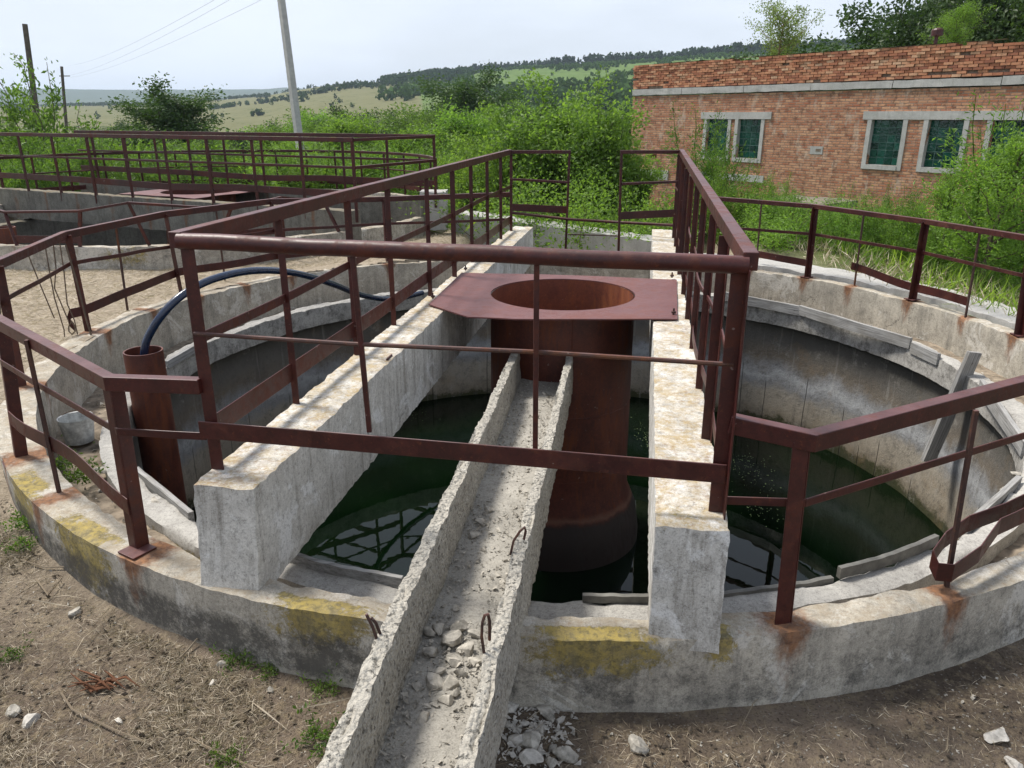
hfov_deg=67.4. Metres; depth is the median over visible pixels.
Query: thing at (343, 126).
bushy tree
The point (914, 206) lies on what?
tall weed
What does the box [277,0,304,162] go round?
utility pole
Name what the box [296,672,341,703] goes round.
weed
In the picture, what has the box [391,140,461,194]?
feathery weed
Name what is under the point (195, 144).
bushy tree
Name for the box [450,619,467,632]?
rubble stone
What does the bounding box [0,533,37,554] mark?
weed
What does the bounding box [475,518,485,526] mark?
rubble stone
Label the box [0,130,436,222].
bridge railing
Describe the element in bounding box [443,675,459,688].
rubble stone
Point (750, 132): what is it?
window
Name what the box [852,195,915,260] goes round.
tall weed
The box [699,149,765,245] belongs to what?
feathery weed
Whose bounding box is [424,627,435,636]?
rubble stone
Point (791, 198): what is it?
tall weed
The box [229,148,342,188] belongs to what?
feathery weed
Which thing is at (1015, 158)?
young tree
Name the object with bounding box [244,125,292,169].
bushy tree
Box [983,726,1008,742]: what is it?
white stone
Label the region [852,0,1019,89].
tree
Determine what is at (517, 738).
white stone
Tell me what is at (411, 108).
bushy tree
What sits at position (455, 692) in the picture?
rubble stone
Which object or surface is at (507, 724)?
rubble stone
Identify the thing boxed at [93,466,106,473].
rubble stone
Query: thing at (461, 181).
leafy shrub
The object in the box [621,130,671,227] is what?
leafy shrub
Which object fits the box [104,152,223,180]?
tall weed
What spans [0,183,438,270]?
settling tank
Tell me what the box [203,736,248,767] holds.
weed
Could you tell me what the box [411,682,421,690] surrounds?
rubble stone
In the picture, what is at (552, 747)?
rubble stone
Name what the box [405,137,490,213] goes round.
tall weed
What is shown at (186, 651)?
dry stalk
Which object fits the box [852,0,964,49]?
dark tree
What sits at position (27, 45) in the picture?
utility pole
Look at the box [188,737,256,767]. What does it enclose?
dry stalk
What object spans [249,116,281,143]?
dark tree
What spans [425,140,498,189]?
tall weed
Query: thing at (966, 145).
feathery weed
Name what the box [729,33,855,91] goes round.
dark tree
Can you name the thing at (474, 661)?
rubble stone
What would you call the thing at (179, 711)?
dry grass
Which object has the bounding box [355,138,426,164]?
feathery weed
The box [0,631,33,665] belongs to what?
weed
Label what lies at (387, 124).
bushy tree
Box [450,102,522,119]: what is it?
dark tree
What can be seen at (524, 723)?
white stone
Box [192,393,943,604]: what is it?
water
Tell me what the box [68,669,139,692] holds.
rusty wire
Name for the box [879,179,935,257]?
feathery weed
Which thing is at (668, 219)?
bush
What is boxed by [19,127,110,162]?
feathery weed
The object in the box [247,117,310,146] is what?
bushy tree
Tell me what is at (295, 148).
tall weed
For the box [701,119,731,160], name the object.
window
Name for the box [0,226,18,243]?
standpipe
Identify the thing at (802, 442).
ring railing
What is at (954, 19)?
young tree
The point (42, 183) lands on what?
feathery weed
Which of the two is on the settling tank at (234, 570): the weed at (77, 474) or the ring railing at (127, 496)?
the ring railing at (127, 496)
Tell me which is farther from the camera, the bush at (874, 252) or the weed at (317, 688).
the bush at (874, 252)
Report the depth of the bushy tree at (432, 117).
38.43 m
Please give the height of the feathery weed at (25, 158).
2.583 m
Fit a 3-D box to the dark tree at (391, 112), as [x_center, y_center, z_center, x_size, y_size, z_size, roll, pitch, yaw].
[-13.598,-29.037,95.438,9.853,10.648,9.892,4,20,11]
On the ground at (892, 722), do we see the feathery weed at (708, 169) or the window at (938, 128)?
the feathery weed at (708, 169)
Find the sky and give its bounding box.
[0,0,963,89]
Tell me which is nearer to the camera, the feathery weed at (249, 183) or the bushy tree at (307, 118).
the feathery weed at (249, 183)
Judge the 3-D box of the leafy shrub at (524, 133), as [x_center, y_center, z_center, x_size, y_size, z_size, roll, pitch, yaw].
[0.827,-4.933,16.674,3.182,3.672,3.672,-10,22,-28]
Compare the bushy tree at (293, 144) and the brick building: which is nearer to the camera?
the brick building
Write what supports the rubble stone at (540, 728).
on the ground at (892, 722)
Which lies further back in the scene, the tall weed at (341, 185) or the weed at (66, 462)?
the tall weed at (341, 185)
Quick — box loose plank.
[921,350,981,461]
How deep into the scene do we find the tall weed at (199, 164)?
22.25 m
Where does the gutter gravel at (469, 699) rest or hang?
on the concrete gutter
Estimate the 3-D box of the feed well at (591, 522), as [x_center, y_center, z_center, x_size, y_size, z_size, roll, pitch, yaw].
[0.440,0.844,8.301,2.409,3.816,2.148,3,20,10]
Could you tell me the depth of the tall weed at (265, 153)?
26.61 m
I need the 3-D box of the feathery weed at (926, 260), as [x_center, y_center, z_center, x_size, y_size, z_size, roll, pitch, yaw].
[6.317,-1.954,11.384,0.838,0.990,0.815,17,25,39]
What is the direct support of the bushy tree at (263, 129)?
on the ground at (892, 722)
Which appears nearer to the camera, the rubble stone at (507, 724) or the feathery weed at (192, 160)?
the rubble stone at (507, 724)
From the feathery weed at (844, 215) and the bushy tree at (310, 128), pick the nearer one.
the feathery weed at (844, 215)
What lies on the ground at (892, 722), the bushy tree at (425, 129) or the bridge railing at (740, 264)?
the bushy tree at (425, 129)
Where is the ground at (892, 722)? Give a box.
[0,228,1023,767]
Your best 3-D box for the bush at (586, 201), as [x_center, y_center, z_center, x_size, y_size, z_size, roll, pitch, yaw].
[1.393,-2.893,14.073,4.409,2.480,4.097,-13,23,-33]
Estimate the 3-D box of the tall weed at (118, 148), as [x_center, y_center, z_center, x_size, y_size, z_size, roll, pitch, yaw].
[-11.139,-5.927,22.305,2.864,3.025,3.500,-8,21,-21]
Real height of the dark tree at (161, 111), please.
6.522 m
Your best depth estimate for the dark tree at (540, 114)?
34.17 m
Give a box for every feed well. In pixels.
[120,189,247,242]
[429,265,677,571]
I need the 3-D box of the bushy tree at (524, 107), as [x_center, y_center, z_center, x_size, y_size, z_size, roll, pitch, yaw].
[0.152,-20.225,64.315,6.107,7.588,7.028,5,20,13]
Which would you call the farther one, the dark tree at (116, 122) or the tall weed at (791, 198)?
the dark tree at (116, 122)
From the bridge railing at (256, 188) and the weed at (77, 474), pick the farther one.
the bridge railing at (256, 188)
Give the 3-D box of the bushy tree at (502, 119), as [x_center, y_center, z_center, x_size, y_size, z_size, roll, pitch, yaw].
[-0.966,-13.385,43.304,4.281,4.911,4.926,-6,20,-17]
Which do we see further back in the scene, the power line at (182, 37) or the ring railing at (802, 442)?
the power line at (182, 37)
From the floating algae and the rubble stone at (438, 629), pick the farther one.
the floating algae
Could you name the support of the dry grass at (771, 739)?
on the ground at (892, 722)
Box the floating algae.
[411,409,778,526]
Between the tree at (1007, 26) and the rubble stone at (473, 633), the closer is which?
the rubble stone at (473, 633)
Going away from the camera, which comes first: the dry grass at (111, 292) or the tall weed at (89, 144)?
the dry grass at (111, 292)
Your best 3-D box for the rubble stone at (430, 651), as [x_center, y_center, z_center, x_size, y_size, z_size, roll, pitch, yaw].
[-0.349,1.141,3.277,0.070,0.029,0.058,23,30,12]
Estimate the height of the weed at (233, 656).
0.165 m
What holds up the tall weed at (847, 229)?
on the ground at (892, 722)
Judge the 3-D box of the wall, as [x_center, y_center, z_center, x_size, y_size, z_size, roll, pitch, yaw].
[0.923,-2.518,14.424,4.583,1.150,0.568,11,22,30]
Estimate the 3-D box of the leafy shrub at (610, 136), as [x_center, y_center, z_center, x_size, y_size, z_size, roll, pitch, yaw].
[1.766,-4.848,16.168,3.110,3.549,2.179,-6,20,-16]
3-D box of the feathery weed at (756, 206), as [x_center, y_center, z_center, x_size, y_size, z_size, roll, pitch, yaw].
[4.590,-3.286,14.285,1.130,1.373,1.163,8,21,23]
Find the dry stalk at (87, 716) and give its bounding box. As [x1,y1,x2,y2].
[57,687,143,742]
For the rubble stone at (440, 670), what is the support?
on the concrete gutter
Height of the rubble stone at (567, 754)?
0.087 m
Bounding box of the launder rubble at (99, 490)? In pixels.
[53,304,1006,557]
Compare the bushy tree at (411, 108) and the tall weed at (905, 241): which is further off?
the bushy tree at (411, 108)
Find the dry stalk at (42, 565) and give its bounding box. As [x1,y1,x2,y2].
[21,559,62,567]
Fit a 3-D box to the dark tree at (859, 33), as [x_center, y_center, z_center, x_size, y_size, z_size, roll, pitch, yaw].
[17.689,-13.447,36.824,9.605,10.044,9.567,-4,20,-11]
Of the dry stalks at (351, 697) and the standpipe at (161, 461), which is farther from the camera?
the standpipe at (161, 461)
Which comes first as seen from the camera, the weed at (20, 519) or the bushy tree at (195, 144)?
the weed at (20, 519)
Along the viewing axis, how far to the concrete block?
14.81 m
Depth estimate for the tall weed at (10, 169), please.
19.38 m
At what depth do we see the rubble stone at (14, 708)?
3.58 m
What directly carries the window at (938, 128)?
in the brick building
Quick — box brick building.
[630,39,1023,228]
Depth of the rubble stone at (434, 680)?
3.07 m
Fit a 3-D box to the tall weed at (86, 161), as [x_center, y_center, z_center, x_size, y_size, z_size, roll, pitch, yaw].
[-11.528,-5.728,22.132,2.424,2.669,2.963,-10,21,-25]
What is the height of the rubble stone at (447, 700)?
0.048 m
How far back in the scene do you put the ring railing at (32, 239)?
11.31 m
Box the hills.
[0,48,851,141]
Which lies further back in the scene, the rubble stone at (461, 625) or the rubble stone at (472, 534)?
the rubble stone at (472, 534)
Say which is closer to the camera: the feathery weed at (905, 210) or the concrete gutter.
the concrete gutter
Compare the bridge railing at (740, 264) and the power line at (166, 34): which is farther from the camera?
the power line at (166, 34)
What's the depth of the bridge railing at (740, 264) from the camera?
3.69 m
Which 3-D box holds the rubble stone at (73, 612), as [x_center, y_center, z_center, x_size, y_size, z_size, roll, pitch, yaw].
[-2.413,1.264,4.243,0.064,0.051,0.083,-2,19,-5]
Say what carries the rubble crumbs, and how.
on the ground at (892, 722)
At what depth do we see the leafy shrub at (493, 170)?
16.78 m
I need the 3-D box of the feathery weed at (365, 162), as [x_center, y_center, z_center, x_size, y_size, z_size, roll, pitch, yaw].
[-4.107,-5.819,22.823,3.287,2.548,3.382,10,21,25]
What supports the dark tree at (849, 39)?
on the ground at (892, 722)
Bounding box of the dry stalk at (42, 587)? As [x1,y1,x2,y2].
[35,577,61,595]
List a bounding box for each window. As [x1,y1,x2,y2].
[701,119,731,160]
[731,119,764,162]
[860,120,908,170]
[916,120,969,172]
[981,120,1023,174]
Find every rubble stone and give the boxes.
[5,704,21,717]
[68,606,81,616]
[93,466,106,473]
[150,497,159,502]
[215,660,227,667]
[267,686,273,692]
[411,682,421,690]
[415,710,429,723]
[422,647,438,656]
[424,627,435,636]
[425,672,443,689]
[432,623,443,636]
[434,667,445,674]
[438,695,453,705]
[440,630,461,647]
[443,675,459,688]
[445,653,459,667]
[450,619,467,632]
[451,687,459,696]
[452,604,458,611]
[453,668,467,676]
[456,641,474,656]
[461,591,469,595]
[467,657,481,667]
[468,531,479,538]
[468,629,479,638]
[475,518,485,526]
[484,506,493,512]
[504,719,510,727]
[521,730,540,750]
[537,705,554,722]
[537,722,544,733]
[545,756,557,767]
[549,744,556,751]
[552,746,578,762]
[628,734,649,754]
[1010,471,1023,475]
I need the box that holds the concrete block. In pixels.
[419,189,448,230]
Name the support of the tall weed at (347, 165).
on the ground at (892, 722)
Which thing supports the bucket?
on the settling tank at (234, 570)
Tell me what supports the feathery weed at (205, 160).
on the ground at (892, 722)
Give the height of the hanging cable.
1.244 m
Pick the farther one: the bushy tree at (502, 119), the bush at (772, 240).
the bushy tree at (502, 119)
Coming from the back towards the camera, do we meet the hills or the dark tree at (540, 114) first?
the hills
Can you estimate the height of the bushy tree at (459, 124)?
4.312 m
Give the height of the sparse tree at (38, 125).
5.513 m
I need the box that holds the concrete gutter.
[317,353,573,767]
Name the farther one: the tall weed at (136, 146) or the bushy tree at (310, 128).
the bushy tree at (310, 128)
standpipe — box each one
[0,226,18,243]
[123,345,187,505]
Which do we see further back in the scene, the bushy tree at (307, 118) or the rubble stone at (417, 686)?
the bushy tree at (307, 118)
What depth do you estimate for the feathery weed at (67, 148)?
21.20 m
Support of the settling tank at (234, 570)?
on the ground at (892, 722)
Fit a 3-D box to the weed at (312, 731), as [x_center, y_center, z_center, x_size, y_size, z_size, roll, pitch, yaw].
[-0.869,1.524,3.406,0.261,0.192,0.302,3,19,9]
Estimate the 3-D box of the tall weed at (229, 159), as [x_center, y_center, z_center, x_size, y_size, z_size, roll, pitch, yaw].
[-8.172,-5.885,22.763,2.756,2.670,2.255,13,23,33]
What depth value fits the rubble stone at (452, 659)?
3.21 m
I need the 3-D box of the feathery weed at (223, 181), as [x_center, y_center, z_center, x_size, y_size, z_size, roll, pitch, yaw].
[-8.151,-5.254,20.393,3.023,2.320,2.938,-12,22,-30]
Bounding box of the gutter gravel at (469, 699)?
[378,380,556,767]
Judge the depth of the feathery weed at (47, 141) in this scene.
22.42 m
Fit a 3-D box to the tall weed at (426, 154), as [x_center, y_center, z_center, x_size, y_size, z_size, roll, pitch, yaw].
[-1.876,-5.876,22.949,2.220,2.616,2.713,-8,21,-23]
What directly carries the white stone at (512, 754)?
on the ground at (892, 722)
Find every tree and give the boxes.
[0,53,173,171]
[0,88,109,167]
[68,117,133,142]
[94,138,121,149]
[98,71,234,161]
[100,123,140,145]
[166,139,205,160]
[189,139,247,159]
[218,127,259,160]
[226,119,269,145]
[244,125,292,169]
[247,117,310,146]
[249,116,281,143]
[267,109,355,149]
[267,131,320,162]
[268,106,318,130]
[271,102,337,143]
[307,100,384,144]
[310,105,388,159]
[348,112,389,150]
[363,109,403,133]
[370,116,461,159]
[377,108,430,152]
[381,123,395,133]
[383,105,397,119]
[387,102,453,132]
[402,103,464,152]
[407,62,532,117]
[427,95,502,156]
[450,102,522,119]
[460,100,518,139]
[484,99,538,116]
[493,95,536,121]
[496,94,582,162]
[588,107,630,145]
[719,37,800,93]
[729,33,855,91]
[742,0,824,55]
[787,0,959,91]
[847,23,882,50]
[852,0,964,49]
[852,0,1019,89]
[863,0,1023,87]
[907,162,990,263]
[916,0,997,45]
[925,126,1023,293]
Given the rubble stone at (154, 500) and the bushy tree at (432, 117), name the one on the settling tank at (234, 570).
the rubble stone at (154, 500)
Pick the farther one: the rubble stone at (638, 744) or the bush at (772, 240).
the bush at (772, 240)
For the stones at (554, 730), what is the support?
on the ground at (892, 722)
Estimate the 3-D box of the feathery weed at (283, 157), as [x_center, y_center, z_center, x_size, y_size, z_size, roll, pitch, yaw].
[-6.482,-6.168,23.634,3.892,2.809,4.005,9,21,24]
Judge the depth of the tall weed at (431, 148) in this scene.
23.65 m
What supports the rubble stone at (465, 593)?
on the concrete gutter
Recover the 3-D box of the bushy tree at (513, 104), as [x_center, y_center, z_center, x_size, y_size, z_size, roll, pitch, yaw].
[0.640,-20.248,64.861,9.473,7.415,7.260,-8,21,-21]
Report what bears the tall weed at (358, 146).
on the ground at (892, 722)
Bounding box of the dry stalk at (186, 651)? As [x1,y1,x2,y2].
[171,638,197,665]
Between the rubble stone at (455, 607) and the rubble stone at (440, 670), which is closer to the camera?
the rubble stone at (440, 670)
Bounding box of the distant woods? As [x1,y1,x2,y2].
[0,36,873,118]
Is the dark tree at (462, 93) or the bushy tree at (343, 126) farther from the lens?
the dark tree at (462, 93)
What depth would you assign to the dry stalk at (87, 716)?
3.52 m
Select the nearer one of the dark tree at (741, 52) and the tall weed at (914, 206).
the tall weed at (914, 206)
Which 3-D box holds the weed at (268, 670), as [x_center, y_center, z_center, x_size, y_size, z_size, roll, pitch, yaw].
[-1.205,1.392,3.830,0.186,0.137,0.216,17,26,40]
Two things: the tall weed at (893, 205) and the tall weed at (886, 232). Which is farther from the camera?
the tall weed at (893, 205)
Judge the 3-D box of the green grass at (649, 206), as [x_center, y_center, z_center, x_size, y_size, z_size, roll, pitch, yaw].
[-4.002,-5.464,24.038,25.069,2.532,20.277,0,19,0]
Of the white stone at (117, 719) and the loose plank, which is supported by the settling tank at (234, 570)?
the loose plank
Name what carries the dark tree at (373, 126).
on the ground at (892, 722)
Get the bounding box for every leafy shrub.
[437,130,484,212]
[444,100,538,213]
[478,67,649,223]
[524,64,660,230]
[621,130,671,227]
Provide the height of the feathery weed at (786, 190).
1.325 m
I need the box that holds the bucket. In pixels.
[56,410,94,445]
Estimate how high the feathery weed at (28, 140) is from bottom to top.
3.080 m
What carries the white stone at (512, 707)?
on the ground at (892, 722)
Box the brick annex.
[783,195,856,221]
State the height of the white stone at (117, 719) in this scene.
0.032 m
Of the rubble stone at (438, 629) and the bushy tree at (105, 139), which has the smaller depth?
the rubble stone at (438, 629)
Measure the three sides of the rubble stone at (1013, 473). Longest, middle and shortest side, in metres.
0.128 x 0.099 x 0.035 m
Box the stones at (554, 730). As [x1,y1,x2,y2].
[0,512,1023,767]
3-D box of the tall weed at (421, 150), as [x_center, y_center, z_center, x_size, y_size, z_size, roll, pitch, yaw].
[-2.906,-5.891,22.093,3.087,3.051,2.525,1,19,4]
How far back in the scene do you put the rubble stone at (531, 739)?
3.37 m
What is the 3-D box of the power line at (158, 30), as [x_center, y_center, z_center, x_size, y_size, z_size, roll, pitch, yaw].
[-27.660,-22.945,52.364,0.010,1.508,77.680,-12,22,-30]
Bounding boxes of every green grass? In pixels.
[10,200,852,251]
[787,214,1021,315]
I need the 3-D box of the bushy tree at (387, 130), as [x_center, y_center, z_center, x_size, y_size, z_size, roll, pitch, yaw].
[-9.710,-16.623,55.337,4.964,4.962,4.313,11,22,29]
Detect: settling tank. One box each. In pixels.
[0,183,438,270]
[0,226,1023,713]
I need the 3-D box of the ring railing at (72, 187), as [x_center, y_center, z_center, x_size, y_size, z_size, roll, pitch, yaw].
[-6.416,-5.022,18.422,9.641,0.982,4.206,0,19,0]
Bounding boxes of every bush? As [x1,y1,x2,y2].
[391,157,670,246]
[438,156,720,250]
[554,159,707,247]
[733,185,874,253]
[798,238,820,249]
[847,246,889,268]
[906,191,1023,291]
[926,250,1021,297]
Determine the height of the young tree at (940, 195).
1.824 m
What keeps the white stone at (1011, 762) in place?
on the ground at (892, 722)
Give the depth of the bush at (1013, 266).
10.87 m
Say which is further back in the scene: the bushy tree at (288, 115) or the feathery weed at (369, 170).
the bushy tree at (288, 115)
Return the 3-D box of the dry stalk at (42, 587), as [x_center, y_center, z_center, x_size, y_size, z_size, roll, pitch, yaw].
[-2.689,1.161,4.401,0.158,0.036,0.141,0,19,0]
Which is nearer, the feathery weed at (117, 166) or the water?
the water
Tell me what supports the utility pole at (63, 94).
on the ground at (892, 722)
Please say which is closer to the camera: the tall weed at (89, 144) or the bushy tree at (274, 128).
the tall weed at (89, 144)
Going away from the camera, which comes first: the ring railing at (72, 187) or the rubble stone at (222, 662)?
the rubble stone at (222, 662)
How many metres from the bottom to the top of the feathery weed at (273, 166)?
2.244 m
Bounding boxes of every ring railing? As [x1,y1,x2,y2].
[0,150,437,194]
[0,192,509,558]
[0,196,339,246]
[717,196,1023,625]
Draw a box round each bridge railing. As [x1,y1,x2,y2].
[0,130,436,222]
[168,149,758,519]
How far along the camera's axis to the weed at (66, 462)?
5.92 m
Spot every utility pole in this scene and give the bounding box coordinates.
[22,24,39,149]
[60,66,67,144]
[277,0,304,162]
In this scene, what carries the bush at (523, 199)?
on the ground at (892, 722)
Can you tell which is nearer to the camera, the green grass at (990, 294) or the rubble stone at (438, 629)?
the rubble stone at (438, 629)
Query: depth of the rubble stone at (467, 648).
3.29 m
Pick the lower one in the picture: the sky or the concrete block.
the concrete block
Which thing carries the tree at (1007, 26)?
on the ground at (892, 722)
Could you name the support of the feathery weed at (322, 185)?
on the ground at (892, 722)
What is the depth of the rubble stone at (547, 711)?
3.55 m
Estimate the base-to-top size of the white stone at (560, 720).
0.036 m
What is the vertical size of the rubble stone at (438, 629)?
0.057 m
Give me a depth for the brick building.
23.29 m
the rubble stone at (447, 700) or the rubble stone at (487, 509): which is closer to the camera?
the rubble stone at (447, 700)
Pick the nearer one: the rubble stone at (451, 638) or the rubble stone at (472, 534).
the rubble stone at (451, 638)
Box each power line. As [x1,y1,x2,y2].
[68,0,213,65]
[68,0,228,75]
[81,5,249,75]
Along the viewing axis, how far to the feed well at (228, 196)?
15.55 m
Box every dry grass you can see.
[0,233,469,402]
[0,466,349,767]
[500,659,1023,767]
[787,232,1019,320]
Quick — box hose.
[140,267,423,354]
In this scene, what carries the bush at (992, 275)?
on the ground at (892, 722)
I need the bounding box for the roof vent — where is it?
[931,28,943,43]
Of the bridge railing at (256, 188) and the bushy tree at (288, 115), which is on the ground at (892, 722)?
the bushy tree at (288, 115)
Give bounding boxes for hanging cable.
[29,243,91,336]
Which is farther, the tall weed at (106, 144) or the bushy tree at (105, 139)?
the bushy tree at (105, 139)
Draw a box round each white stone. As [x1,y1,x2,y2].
[22,713,40,728]
[115,717,122,723]
[506,702,517,712]
[508,733,522,744]
[509,751,515,757]
[518,748,543,764]
[520,721,529,726]
[556,716,564,723]
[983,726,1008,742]
[1004,756,1022,767]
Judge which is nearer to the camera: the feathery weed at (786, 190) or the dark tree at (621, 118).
the feathery weed at (786, 190)
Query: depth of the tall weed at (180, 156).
21.33 m
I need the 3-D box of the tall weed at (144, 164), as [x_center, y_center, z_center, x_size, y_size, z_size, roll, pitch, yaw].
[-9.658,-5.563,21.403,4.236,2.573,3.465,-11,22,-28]
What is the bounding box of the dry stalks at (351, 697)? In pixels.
[0,543,1023,767]
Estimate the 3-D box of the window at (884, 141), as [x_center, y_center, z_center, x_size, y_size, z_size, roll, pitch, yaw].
[10.912,-6.979,22.414,0.290,1.396,1.215,-14,23,-34]
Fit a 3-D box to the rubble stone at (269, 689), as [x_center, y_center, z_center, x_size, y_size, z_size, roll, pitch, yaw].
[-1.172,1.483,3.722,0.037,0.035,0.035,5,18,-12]
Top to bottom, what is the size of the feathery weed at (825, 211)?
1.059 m
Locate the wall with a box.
[456,211,651,251]
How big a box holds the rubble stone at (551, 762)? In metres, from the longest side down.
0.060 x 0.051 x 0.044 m
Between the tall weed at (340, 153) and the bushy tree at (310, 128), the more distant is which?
the bushy tree at (310, 128)
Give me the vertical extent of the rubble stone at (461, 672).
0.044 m
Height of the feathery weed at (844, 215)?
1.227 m
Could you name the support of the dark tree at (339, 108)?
on the ground at (892, 722)
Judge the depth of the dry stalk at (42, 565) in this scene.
4.56 m
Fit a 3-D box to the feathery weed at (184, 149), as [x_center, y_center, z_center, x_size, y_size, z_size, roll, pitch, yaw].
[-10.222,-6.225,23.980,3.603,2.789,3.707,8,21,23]
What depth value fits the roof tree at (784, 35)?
25.35 m
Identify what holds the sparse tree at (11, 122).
on the ground at (892, 722)
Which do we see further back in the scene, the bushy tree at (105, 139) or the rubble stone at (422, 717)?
the bushy tree at (105, 139)
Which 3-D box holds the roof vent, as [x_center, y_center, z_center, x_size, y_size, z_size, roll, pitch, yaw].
[11.728,-9.364,21.296,0.300,0.950,0.292,0,19,0]
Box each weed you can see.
[0,127,63,167]
[0,131,80,188]
[0,132,36,172]
[0,139,51,184]
[0,148,46,187]
[0,502,33,531]
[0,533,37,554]
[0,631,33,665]
[2,130,100,170]
[13,126,195,163]
[13,127,118,191]
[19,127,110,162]
[40,128,159,183]
[55,434,86,472]
[56,442,109,485]
[62,142,129,176]
[63,138,137,167]
[67,124,231,176]
[73,125,178,177]
[74,139,247,180]
[82,147,151,180]
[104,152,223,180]
[137,139,231,167]
[141,141,243,183]
[143,146,265,178]
[147,127,260,183]
[149,139,256,179]
[178,143,268,172]
[179,143,238,175]
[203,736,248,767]
[205,642,256,676]
[219,140,315,174]
[221,142,318,185]
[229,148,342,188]
[238,131,366,188]
[240,136,347,174]
[248,660,283,681]
[259,154,307,174]
[265,131,419,173]
[280,696,343,758]
[283,136,360,167]
[289,141,435,192]
[290,137,413,192]
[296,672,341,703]
[310,146,393,186]
[315,131,439,194]
[321,144,406,191]
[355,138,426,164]
[367,123,465,194]
[381,132,492,170]
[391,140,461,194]
[401,145,446,177]
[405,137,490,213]
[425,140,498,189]
[658,100,749,243]
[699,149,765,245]
[730,168,788,241]
[761,172,794,218]
[763,182,820,237]
[810,191,854,245]
[817,181,890,244]
[818,200,883,257]
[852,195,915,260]
[854,195,935,266]
[860,188,924,239]
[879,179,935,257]
[888,188,940,230]
[904,227,965,282]
[913,89,1023,277]
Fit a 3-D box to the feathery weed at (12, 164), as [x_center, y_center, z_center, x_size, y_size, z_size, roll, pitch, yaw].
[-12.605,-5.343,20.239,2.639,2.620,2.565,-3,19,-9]
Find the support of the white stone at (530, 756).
on the ground at (892, 722)
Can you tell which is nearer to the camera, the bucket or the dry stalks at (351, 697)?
the dry stalks at (351, 697)
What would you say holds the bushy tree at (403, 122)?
on the ground at (892, 722)
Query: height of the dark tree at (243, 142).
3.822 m
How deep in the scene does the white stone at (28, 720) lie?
3.54 m
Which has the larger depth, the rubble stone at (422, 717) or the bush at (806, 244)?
the bush at (806, 244)
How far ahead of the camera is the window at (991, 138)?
20.03 m
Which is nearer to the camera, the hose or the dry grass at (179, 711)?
the dry grass at (179, 711)
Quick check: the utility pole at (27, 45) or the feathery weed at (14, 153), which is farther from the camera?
the utility pole at (27, 45)
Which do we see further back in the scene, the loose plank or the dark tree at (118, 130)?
the dark tree at (118, 130)
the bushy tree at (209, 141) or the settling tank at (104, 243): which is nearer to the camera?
the settling tank at (104, 243)
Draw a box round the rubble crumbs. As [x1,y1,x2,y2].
[499,707,585,767]

